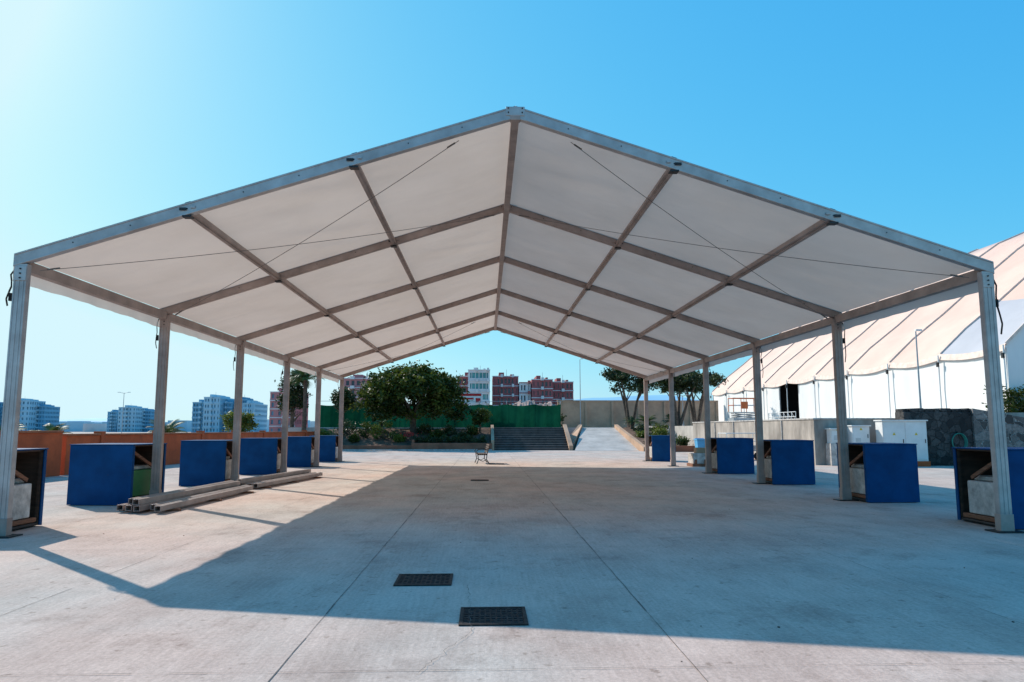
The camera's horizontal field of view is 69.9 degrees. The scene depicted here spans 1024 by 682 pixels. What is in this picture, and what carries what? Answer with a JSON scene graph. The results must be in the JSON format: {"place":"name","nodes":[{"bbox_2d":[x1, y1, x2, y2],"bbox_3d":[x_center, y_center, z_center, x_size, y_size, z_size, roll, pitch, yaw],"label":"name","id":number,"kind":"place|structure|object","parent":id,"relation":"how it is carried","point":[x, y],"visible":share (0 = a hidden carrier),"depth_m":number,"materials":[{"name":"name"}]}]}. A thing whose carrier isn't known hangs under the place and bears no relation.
{"place":"outdoors","nodes":[
{"label":"outdoors","id":0,"kind":"place"},
{"bbox_2d":[19,398,45,430],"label":"blue apartment tower","id":1,"kind":"structure","parent":0,"point":[28,411],"depth_m":385.08,"materials":[{"name":"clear glass"}]},
{"bbox_2d":[19,402,44,430],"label":"windows","id":2,"kind":"structure","parent":1,"relation":"in","point":[23,402],"depth_m":385.36,"materials":[{"name":"blue glass"}]},
{"bbox_2d":[35,404,59,430],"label":"blue apartment tower","id":3,"kind":"structure","parent":0,"point":[47,413],"depth_m":394.02,"materials":[{"name":"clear glass"}]},
{"bbox_2d":[36,407,58,429],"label":"windows","id":4,"kind":"structure","parent":3,"relation":"in","point":[38,407],"depth_m":391.91,"materials":[{"name":"blue glass"}]},
{"bbox_2d":[59,418,106,421],"bbox_3d":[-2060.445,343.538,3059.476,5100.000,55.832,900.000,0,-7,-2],"label":"distant hills","id":5,"kind":"structure","parent":0,"point":[98,419],"depth_m":3310.67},
{"bbox_2d":[106,410,117,431],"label":"blue apartment tower","id":6,"kind":"structure","parent":0,"point":[112,420],"depth_m":392.33,"materials":[{"name":"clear glass"}]},
{"bbox_2d":[117,405,147,431],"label":"blue apartment tower","id":7,"kind":"structure","parent":0,"point":[132,418],"depth_m":386.30,"materials":[{"name":"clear glass"}]},
{"bbox_2d":[118,408,143,430],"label":"windows","id":8,"kind":"structure","parent":7,"relation":"in","point":[120,408],"depth_m":386.45,"materials":[{"name":"blue glass"}]},
{"bbox_2d":[142,409,154,431],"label":"blue apartment tower","id":9,"kind":"structure","parent":0,"point":[148,415],"depth_m":395.16,"materials":[{"name":"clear glass"}]},
{"bbox_2d":[191,399,203,431],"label":"blue apartment tower","id":10,"kind":"structure","parent":0,"point":[197,416],"depth_m":294.13,"materials":[{"name":"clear glass"}]},
{"bbox_2d":[202,394,233,431],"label":"blue apartment tower","id":11,"kind":"structure","parent":0,"point":[213,410],"depth_m":290.78,"materials":[{"name":"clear glass"}]},
{"bbox_2d":[204,399,218,431],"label":"windows","id":12,"kind":"structure","parent":11,"relation":"in","point":[205,399],"depth_m":290.85,"materials":[{"name":"blue glass"}]},
{"bbox_2d":[242,399,267,431],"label":"blue apartment tower","id":13,"kind":"structure","parent":0,"point":[256,408],"depth_m":296.95,"materials":[{"name":"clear glass"}]},
{"bbox_2d":[268,388,308,431],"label":"red apartment block","id":14,"kind":"structure","parent":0,"point":[275,420],"depth_m":202.08,"materials":[{"name":"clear glass"}]},
{"bbox_2d":[271,394,290,431],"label":"windows","id":15,"kind":"structure","parent":14,"relation":"in","point":[279,421],"depth_m":202.01,"materials":[{"name":"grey glass"}]},
{"bbox_2d":[320,428,489,444],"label":"planting bed soil","id":16,"kind":"structure","parent":0,"point":[363,440],"depth_m":55.88,"materials":[{"name":"soil"}]},
{"bbox_2d":[320,428,334,434],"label":"garden shrub","id":17,"kind":"object","parent":16,"relation":"on","point":[324,432],"visible":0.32,"depth_m":54.93,"materials":[{"name":"green plant"}]},
{"bbox_2d":[335,418,358,436],"bbox_3d":[-12.720,6.850,56.406,1.966,1.794,2.133,0,-7,-2],"label":"garden shrub","id":18,"kind":"object","parent":16,"relation":"on","point":[346,424],"visible":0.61,"depth_m":56.18,"materials":[{"name":"green plant"}]},
{"bbox_2d":[346,432,360,443],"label":"garden shrub","id":19,"kind":"object","parent":16,"relation":"on","point":[354,437],"visible":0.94,"depth_m":54.77,"materials":[{"name":"green plant"}]},
{"bbox_2d":[353,420,377,437],"bbox_3d":[-11.124,6.987,56.264,1.954,1.828,2.285,0,-7,-2],"label":"garden shrub","id":20,"kind":"object","parent":16,"relation":"on","point":[366,425],"visible":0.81,"depth_m":55.84,"materials":[{"name":"green plant"}]},
{"bbox_2d":[369,421,398,439],"bbox_3d":[-9.838,6.882,55.652,2.319,1.862,2.328,4,-8,-28],"label":"garden shrub","id":21,"kind":"object","parent":16,"relation":"on","point":[380,429],"visible":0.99,"depth_m":55.35,"materials":[{"name":"green plant"}]},
{"bbox_2d":[392,432,406,442],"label":"garden shrub","id":22,"kind":"object","parent":16,"relation":"on","point":[398,437],"visible":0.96,"depth_m":54.85,"materials":[{"name":"green plant"}]},
{"bbox_2d":[348,360,472,432],"bbox_3d":[-7.925,4.552,57.464,9.791,6.309,7.639,0,-7,-2],"label":"round ficus tree","id":23,"kind":"object","parent":16,"relation":"on","point":[425,388],"visible":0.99,"depth_m":56.25,"materials":[{"name":"green plant"}]},
{"bbox_2d":[415,423,434,434],"bbox_3d":[-6.715,7.018,57.068,1.743,1.360,1.735,0,-7,-2],"label":"garden shrub","id":24,"kind":"object","parent":16,"relation":"on","point":[424,427],"visible":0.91,"depth_m":56.77,"materials":[{"name":"green plant"}]},
{"bbox_2d":[425,427,446,438],"bbox_3d":[-5.742,7.197,55.844,1.588,1.230,1.477,-2,-7,15],"label":"garden shrub","id":25,"kind":"object","parent":16,"relation":"on","point":[437,432],"visible":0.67,"depth_m":55.67,"materials":[{"name":"green plant"}]},
{"bbox_2d":[411,434,487,442],"bbox_3d":[-4.662,7.420,54.533,5.855,1.045,1.530,0,-7,-2],"label":"hedge","id":26,"kind":"object","parent":16,"relation":"on","point":[440,439],"visible":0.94,"depth_m":54.35,"materials":[{"name":"green plant"}]},
{"bbox_2d":[441,423,457,435],"bbox_3d":[-4.934,7.051,56.816,1.691,1.363,1.480,-6,-9,42],"label":"garden shrub","id":27,"kind":"object","parent":16,"relation":"on","point":[449,429],"visible":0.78,"depth_m":56.75,"materials":[{"name":"green plant"}]},
{"bbox_2d":[454,427,471,439],"bbox_3d":[-3.765,7.174,55.794,1.369,1.434,1.405,1,-7,-11],"label":"garden shrub","id":28,"kind":"object","parent":16,"relation":"on","point":[462,433],"visible":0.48,"depth_m":55.51,"materials":[{"name":"green plant"}]},
{"bbox_2d":[465,423,479,435],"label":"garden shrub","id":29,"kind":"object","parent":16,"relation":"on","point":[471,430],"visible":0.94,"depth_m":56.66,"materials":[{"name":"green plant"}]},
{"bbox_2d":[470,407,492,432],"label":"ball topiary tree","id":30,"kind":"object","parent":16,"relation":"on","point":[480,415],"visible":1,"depth_m":57.05,"materials":[{"name":"green plant"}]},
{"bbox_2d":[288,427,575,442],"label":"terrace","id":31,"kind":"structure","parent":0,"point":[570,430],"depth_m":57.98,"materials":[{"name":"concrete"}]},
{"bbox_2d":[329,386,359,420],"bbox_3d":[-14.013,5.565,61.352,2.690,3.727,2.530,-3,-8,24],"label":"broadleaf tree","id":32,"kind":"object","parent":31,"relation":"on","point":[349,395],"visible":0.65,"depth_m":60.98,"materials":[{"name":"green plant"}]},
{"bbox_2d":[315,401,560,426],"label":"green windscreen fence","id":33,"kind":"object","parent":31,"relation":"on","point":[507,415],"visible":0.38,"depth_m":65.61,"materials":[{"name":"fabric"}]},
{"bbox_2d":[461,393,481,403],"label":"red and white sign","id":34,"kind":"object","parent":31,"relation":"on","point":[476,397],"visible":0.4,"depth_m":68.70,"materials":[{"name":"paint"}]},
{"bbox_2d":[515,400,554,405],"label":"rocky mound","id":35,"kind":"object","parent":31,"relation":"on","point":[530,403],"visible":0.11,"depth_m":126.48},
{"bbox_2d":[599,367,656,426],"bbox_3d":[10.390,4.769,63.202,5.589,5.621,4.247,-1,-7,10],"label":"umbrella pine tree","id":36,"kind":"object","parent":31,"relation":"on","point":[618,376],"visible":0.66,"depth_m":62.84,"materials":[{"name":"green plant"}]},
{"bbox_2d":[557,400,718,427],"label":"beige boundary wall","id":37,"kind":"structure","parent":31,"relation":"on","point":[602,413],"depth_m":75.09,"materials":[{"name":"concrete"}]},
{"bbox_2d":[468,368,489,405],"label":"building","id":38,"kind":"structure","parent":0,"point":[478,380],"depth_m":195.95,"materials":[{"name":"paint"}]},
{"bbox_2d":[470,373,487,405],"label":"windows","id":39,"kind":"structure","parent":38,"relation":"in","point":[478,375],"depth_m":196.18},
{"bbox_2d":[0,432,1023,681],"bbox_3d":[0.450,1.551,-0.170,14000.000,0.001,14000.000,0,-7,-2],"label":"ground","id":40,"kind":"structure","parent":0,"point":[158,596],"depth_m":7.61,"materials":[{"name":"concrete"}]},
{"bbox_2d":[12,448,48,529],"bbox_3d":[-8.227,2.304,11.371,1.224,1.238,1.244,0,-7,-2],"label":"blue ballast box","id":41,"kind":"object","parent":40,"relation":"on","point":[29,489],"visible":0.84,"depth_m":11.90,"materials":[{"name":"paint"}]},
{"bbox_2d":[29,423,72,433],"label":"palm tree","id":42,"kind":"object","parent":40,"relation":"on","point":[50,427],"visible":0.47,"depth_m":38.97,"materials":[{"name":"green plant"}]},
{"bbox_2d":[66,443,166,504],"bbox_3d":[-8.456,2.831,15.751,1.374,1.238,1.324,0,-7,4],"label":"blue ballast box","id":43,"kind":"object","parent":40,"relation":"on","point":[109,473],"visible":0.84,"depth_m":15.13,"materials":[{"name":"paint"}]},
{"bbox_2d":[0,430,314,476],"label":"orange boundary wall","id":44,"kind":"structure","parent":40,"relation":"on","point":[57,444],"depth_m":27.09,"materials":[{"name":"paint"}]},
{"bbox_2d":[145,419,187,432],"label":"palm tree","id":45,"kind":"object","parent":40,"relation":"on","point":[171,427],"visible":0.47,"depth_m":45.15,"materials":[{"name":"green plant"}]},
{"bbox_2d":[116,480,253,511],"bbox_3d":[-6.935,3.371,16.094,1.150,0.270,5.155,0,-7,0],"label":"aluminium beam stack","id":46,"kind":"object","parent":40,"relation":"on","point":[174,500],"visible":1,"depth_m":15.03,"materials":[{"name":"silver metal"}]},
{"bbox_2d":[59,419,314,431],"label":"distant town","id":47,"kind":"object","parent":40,"relation":"on","point":[82,426],"visible":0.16,"depth_m":424.08},
{"bbox_2d":[179,440,232,485],"bbox_3d":[-8.576,3.442,20.834,1.244,1.238,1.274,0,-7,-3],"label":"blue ballast box","id":48,"kind":"object","parent":40,"relation":"on","point":[204,462],"visible":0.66,"depth_m":20.23,"materials":[{"name":"paint"}]},
{"bbox_2d":[222,400,233,431],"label":"blue apartment tower","id":49,"kind":"structure","parent":40,"relation":"on","point":[228,405],"depth_m":295.06,"materials":[{"name":"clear glass"}]},
{"bbox_2d":[219,410,260,431],"bbox_3d":[-18.943,6.322,51.013,2.624,3.154,2.577,0,-7,-2],"label":"round tree","id":50,"kind":"object","parent":40,"relation":"on","point":[247,423],"visible":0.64,"depth_m":50.65,"materials":[{"name":"green plant"}]},
{"bbox_2d":[239,438,280,474],"bbox_3d":[-8.769,4.038,25.788,1.274,1.238,1.244,0,-7,-4],"label":"blue ballast box","id":51,"kind":"object","parent":40,"relation":"on","point":[260,456],"visible":0.79,"depth_m":25.19,"materials":[{"name":"paint"}]},
{"bbox_2d":[237,469,322,487],"bbox_3d":[-6.754,4.033,21.595,0.960,0.270,5.163,-1,-7,4],"label":"aluminium beam stack","id":52,"kind":"object","parent":40,"relation":"on","point":[264,481],"visible":0.82,"depth_m":20.98,"materials":[{"name":"grey metal"}]},
{"bbox_2d":[274,369,311,426],"bbox_3d":[-17.598,5.395,59.104,3.212,6.927,3.068,0,-7,-2],"label":"broadleaf tree","id":53,"kind":"object","parent":40,"relation":"on","point":[295,400],"visible":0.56,"depth_m":58.84,"materials":[{"name":"green plant"}]},
{"bbox_2d":[287,436,314,466],"bbox_3d":[-8.927,4.651,30.880,1.224,1.238,1.244,0,-7,-1],"label":"blue ballast box","id":54,"kind":"object","parent":40,"relation":"on","point":[300,451],"visible":0.69,"depth_m":30.29,"materials":[{"name":"paint"}]},
{"bbox_2d":[290,370,324,430],"bbox_3d":[-16.175,4.772,57.267,2.971,5.529,2.953,0,-7,-2],"label":"palm tree","id":55,"kind":"object","parent":40,"relation":"on","point":[301,376],"visible":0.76,"depth_m":57.14,"materials":[{"name":"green plant"}]},
{"bbox_2d":[313,435,337,461],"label":"blue ballast box","id":56,"kind":"object","parent":40,"relation":"on","point":[328,448],"visible":0.48,"depth_m":35.15,"materials":[{"name":"paint"}]},
{"bbox_2d":[344,375,382,403],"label":"walls","id":57,"kind":"structure","parent":40,"relation":"on","point":[355,381],"depth_m":203.67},
{"bbox_2d":[339,376,370,388],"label":"balconies and bands","id":58,"kind":"structure","parent":57,"relation":"attached to","point":[354,387],"depth_m":203.16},
{"bbox_2d":[342,439,491,450],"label":"planter wall","id":59,"kind":"structure","parent":40,"relation":"on","point":[413,446],"depth_m":53.70,"materials":[{"name":"concrete"}]},
{"bbox_2d":[393,573,452,585],"bbox_3d":[-0.910,2.479,7.616,0.580,0.012,0.570,0,-7,-3],"label":"drain grate","id":60,"kind":"object","parent":40,"relation":"in","point":[440,579],"visible":1,"depth_m":7.59,"materials":[{"name":"metal"}]},
{"bbox_2d":[457,372,467,403],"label":"walls","id":61,"kind":"structure","parent":40,"relation":"on","point":[466,374],"depth_m":199.81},
{"bbox_2d":[474,444,489,463],"bbox_3d":[-1.382,5.198,33.794,0.624,0.897,1.700,1,-7,-6],"label":"park bench","id":62,"kind":"object","parent":40,"relation":"on","point":[484,453],"visible":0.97,"depth_m":33.34,"materials":[{"name":"metal"}]},
{"bbox_2d":[459,606,528,625],"bbox_3d":[-0.157,2.302,6.138,0.560,0.012,0.580,0,-7,-2],"label":"drain grate","id":63,"kind":"object","parent":40,"relation":"on","point":[498,616],"visible":1,"depth_m":6.12,"materials":[{"name":"metal"}]},
{"bbox_2d":[492,369,517,404],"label":"walls","id":64,"kind":"structure","parent":40,"relation":"on","point":[507,385],"depth_m":203.97,"materials":[{"name":"brick"}]},
{"bbox_2d":[494,379,516,402],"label":"windows","id":65,"kind":"structure","parent":64,"relation":"attached to","point":[505,389],"depth_m":204.26,"materials":[{"name":"grey glass"}]},
{"bbox_2d":[492,374,518,405],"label":"balconies and bands","id":66,"kind":"structure","parent":64,"relation":"attached to","point":[502,395],"depth_m":203.50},
{"bbox_2d":[0,106,1023,537],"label":"frame marquee tent","id":67,"kind":"object","parent":40,"relation":"on","point":[646,264],"visible":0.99,"depth_m":15.42,"materials":[{"name":"metal"}]},
{"bbox_2d":[3,451,1023,681],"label":"pavement joints","id":68,"kind":"object","parent":40,"relation":"on","point":[471,613],"visible":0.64,"depth_m":6.26,"materials":[{"name":"concrete"}]},
{"bbox_2d":[518,383,530,402],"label":"walls","id":69,"kind":"structure","parent":40,"relation":"on","point":[526,395],"depth_m":203.07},
{"bbox_2d":[491,424,572,450],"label":"stone stairs","id":70,"kind":"structure","parent":40,"relation":"on","point":[530,438],"depth_m":56.05,"materials":[{"name":"stone"}]},
{"bbox_2d":[530,373,552,403],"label":"walls","id":71,"kind":"structure","parent":40,"relation":"on","point":[536,384],"depth_m":202.32,"materials":[{"name":"brick"}]},
{"bbox_2d":[531,377,552,398],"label":"balconies and bands","id":72,"kind":"structure","parent":71,"relation":"attached to","point":[542,388],"depth_m":201.97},
{"bbox_2d":[538,382,550,403],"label":"windows","id":73,"kind":"structure","parent":71,"relation":"attached to","point":[546,393],"depth_m":202.54,"materials":[{"name":"grey glass"}]},
{"bbox_2d":[553,375,572,404],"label":"walls","id":74,"kind":"structure","parent":40,"relation":"on","point":[560,388],"depth_m":206.48,"materials":[{"name":"brick"}]},
{"bbox_2d":[553,380,573,399],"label":"balconies and bands","id":75,"kind":"structure","parent":74,"relation":"attached to","point":[562,390],"depth_m":206.08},
{"bbox_2d":[570,424,644,450],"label":"access ramp","id":76,"kind":"structure","parent":40,"relation":"on","point":[616,438],"depth_m":56.70,"materials":[{"name":"concrete"}]},
{"bbox_2d":[649,435,675,460],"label":"blue ballast box","id":77,"kind":"object","parent":40,"relation":"on","point":[659,447],"visible":0.64,"depth_m":35.72,"materials":[{"name":"paint"}]},
{"bbox_2d":[634,426,692,445],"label":"wall","id":78,"kind":"structure","parent":40,"relation":"on","point":[683,431],"depth_m":54.21,"materials":[{"name":"concrete"}]},
{"bbox_2d":[651,370,713,425],"bbox_3d":[13.670,4.464,58.053,4.908,4.813,3.717,-2,-7,19],"label":"umbrella pine tree","id":79,"kind":"object","parent":78,"relation":"on","point":[684,382],"visible":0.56,"depth_m":57.95,"materials":[{"name":"green plant"}]},
{"bbox_2d":[674,367,727,421],"bbox_3d":[16.414,4.915,64.656,5.963,5.493,4.931,0,-7,-2],"label":"umbrella pine tree","id":80,"kind":"object","parent":78,"relation":"on","point":[716,380],"visible":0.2,"depth_m":64.20,"materials":[{"name":"green plant"}]},
{"bbox_2d":[728,398,754,420],"bbox_3d":[16.587,5.063,52.394,2.000,1.973,0.980,1,-7,-8],"label":"scissor lift","id":81,"kind":"object","parent":78,"relation":"on","point":[737,416],"visible":0.54,"depth_m":51.99,"materials":[{"name":"white paint"}]},
{"bbox_2d":[768,411,795,418],"bbox_3d":[21.020,6.085,57.092,0.050,1.075,5.300,0,-7,-2],"label":"white railing","id":82,"kind":"object","parent":78,"relation":"on","point":[787,416],"visible":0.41,"depth_m":56.72,"materials":[{"name":"metal"}]},
{"bbox_2d":[710,232,1023,420],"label":"peach roof marquee","id":83,"kind":"object","parent":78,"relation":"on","point":[880,372],"visible":0.63,"depth_m":45.99,"materials":[{"name":"fabric"}]},
{"bbox_2d":[914,329,921,407],"bbox_3d":[18.808,1.624,33.738,0.350,4.355,0.180,0,-7,-2],"label":"street lamp","id":84,"kind":"object","parent":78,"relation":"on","point":[920,403],"visible":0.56,"depth_m":33.76,"materials":[{"name":"metal"}]},
{"bbox_2d":[982,384,1023,412],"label":"boundary hedge","id":85,"kind":"object","parent":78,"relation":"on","point":[1012,400],"visible":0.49,"depth_m":33.62,"materials":[{"name":"green plant"}]},
{"bbox_2d":[676,446,694,451],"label":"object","id":86,"kind":"structure","parent":40,"relation":"on","point":[684,448],"depth_m":50.63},
{"bbox_2d":[687,447,705,466],"bbox_3d":[8.084,4.924,31.137,1.100,0.780,0.910,0,-7,-2],"label":"ballast crate","id":87,"kind":"object","parent":40,"relation":"on","point":[696,458],"visible":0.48,"depth_m":30.75,"materials":[{"name":"concrete"}]},
{"bbox_2d":[711,438,754,473],"bbox_3d":[7.818,4.101,26.307,1.324,1.238,1.244,0,-7,-3],"label":"blue ballast box","id":88,"kind":"object","parent":40,"relation":"on","point":[732,455],"visible":0.84,"depth_m":25.71,"materials":[{"name":"paint"}]},
{"bbox_2d":[718,433,755,458],"bbox_3d":[11.707,5.398,37.565,2.000,1.365,1.000,1,-7,-11],"label":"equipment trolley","id":89,"kind":"object","parent":40,"relation":"on","point":[742,433],"visible":0.2,"depth_m":37.18,"materials":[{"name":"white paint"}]},
{"bbox_2d":[764,440,815,484],"bbox_3d":[7.947,3.501,21.319,1.224,1.238,1.244,0,-7,-1],"label":"blue ballast box","id":90,"kind":"object","parent":40,"relation":"on","point":[788,462],"visible":0.85,"depth_m":20.73,"materials":[{"name":"paint"}]},
{"bbox_2d":[692,418,894,464],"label":"grey retaining wall","id":91,"kind":"structure","parent":40,"relation":"on","point":[814,429],"depth_m":34.76,"materials":[{"name":"concrete"}]},
{"bbox_2d":[825,428,837,465],"bbox_3d":[14.112,4.592,31.893,0.700,1.620,0.520,0,-7,-2],"label":"electrical cabinet","id":92,"kind":"object","parent":40,"relation":"on","point":[831,452],"visible":0.45,"depth_m":31.73,"materials":[{"name":"metal"}]},
{"bbox_2d":[847,425,870,442],"bbox_3d":[14.996,4.511,31.682,0.850,1.730,0.620,0,-7,-2],"label":"electrical cabinet","id":93,"kind":"object","parent":40,"relation":"on","point":[858,433],"visible":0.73,"depth_m":31.49,"materials":[{"name":"metal"}]},
{"bbox_2d":[836,443,919,502],"bbox_3d":[8.102,2.894,16.281,1.174,1.238,1.244,0,-7,-3],"label":"blue ballast box","id":94,"kind":"object","parent":40,"relation":"on","point":[883,472],"visible":0.91,"depth_m":15.70,"materials":[{"name":"paint"}]},
{"bbox_2d":[873,420,930,466],"bbox_3d":[16.590,4.340,31.180,2.000,1.950,0.670,0,-7,-2],"label":"electrical cabinet","id":95,"kind":"object","parent":40,"relation":"on","point":[903,431],"visible":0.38,"depth_m":30.95,"materials":[{"name":"metal"}]},
{"bbox_2d":[895,408,973,465],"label":"black lava stone wall","id":96,"kind":"structure","parent":40,"relation":"on","point":[944,426],"depth_m":31.67,"materials":[{"name":"stone"}]},
{"bbox_2d":[951,432,967,446],"bbox_3d":[19.233,4.586,31.164,0.732,1.442,0.812,0,-7,-2],"label":"garden hose","id":97,"kind":"object","parent":96,"relation":"attached to","point":[965,441],"visible":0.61,"depth_m":31.49,"materials":[{"name":"rubber"}]},
{"bbox_2d":[951,447,1023,528],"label":"blue ballast box","id":98,"kind":"object","parent":40,"relation":"on","point":[974,490],"visible":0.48,"depth_m":12.18,"materials":[{"name":"paint"}]},
{"bbox_2d":[970,408,1023,446],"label":"mortared stone wall","id":99,"kind":"structure","parent":40,"relation":"on","point":[1014,424],"depth_m":31.65,"materials":[{"name":"stone"}]},
{"bbox_2d":[0,0,1023,421],"label":"sky","id":100,"kind":"structure","parent":0,"point":[906,116],"materials":[{"name":"blue"}]},
{"bbox_2d":[576,395,695,399],"bbox_3d":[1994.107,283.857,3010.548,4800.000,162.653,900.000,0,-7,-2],"label":"distant blue hills","id":101,"kind":"structure","parent":0,"point":[658,397],"depth_m":3283.52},
{"bbox_2d":[623,427,678,445],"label":"side bed soil","id":102,"kind":"structure","parent":0,"point":[632,432],"depth_m":58.25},
{"bbox_2d":[622,416,639,428],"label":"palm tree","id":103,"kind":"object","parent":102,"relation":"on","point":[630,421],"visible":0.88,"depth_m":61.44,"materials":[{"name":"green plant"}]},
{"bbox_2d":[630,430,644,437],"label":"garden shrub","id":104,"kind":"object","parent":102,"relation":"on","point":[639,434],"visible":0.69,"depth_m":56.77,"materials":[{"name":"green plant"}]},
{"bbox_2d":[633,423,644,431],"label":"garden shrub","id":105,"kind":"object","parent":102,"relation":"on","point":[641,427],"visible":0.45,"depth_m":58.92,"materials":[{"name":"green plant"}]},
{"bbox_2d":[635,414,656,425],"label":"palm tree","id":106,"kind":"object","parent":102,"relation":"on","point":[650,418],"visible":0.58,"depth_m":59.98,"materials":[{"name":"green plant"}]},
{"bbox_2d":[649,424,668,434],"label":"garden shrub","id":107,"kind":"object","parent":102,"relation":"on","point":[658,431],"visible":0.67,"depth_m":54.74,"materials":[{"name":"green plant"}]},
{"bbox_2d":[675,435,690,445],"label":"garden shrub","id":108,"kind":"object","parent":102,"relation":"on","point":[681,441],"visible":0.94,"depth_m":51.84,"materials":[{"name":"green plant"}]},
{"bbox_2d":[694,438,704,447],"bbox_3d":[10.583,5.968,40.983,0.660,1.051,0.660,0,-7,-2],"label":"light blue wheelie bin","id":109,"kind":"object","parent":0,"point":[699,442],"visible":0.38,"depth_m":40.73,"materials":[{"name":"plastic"}]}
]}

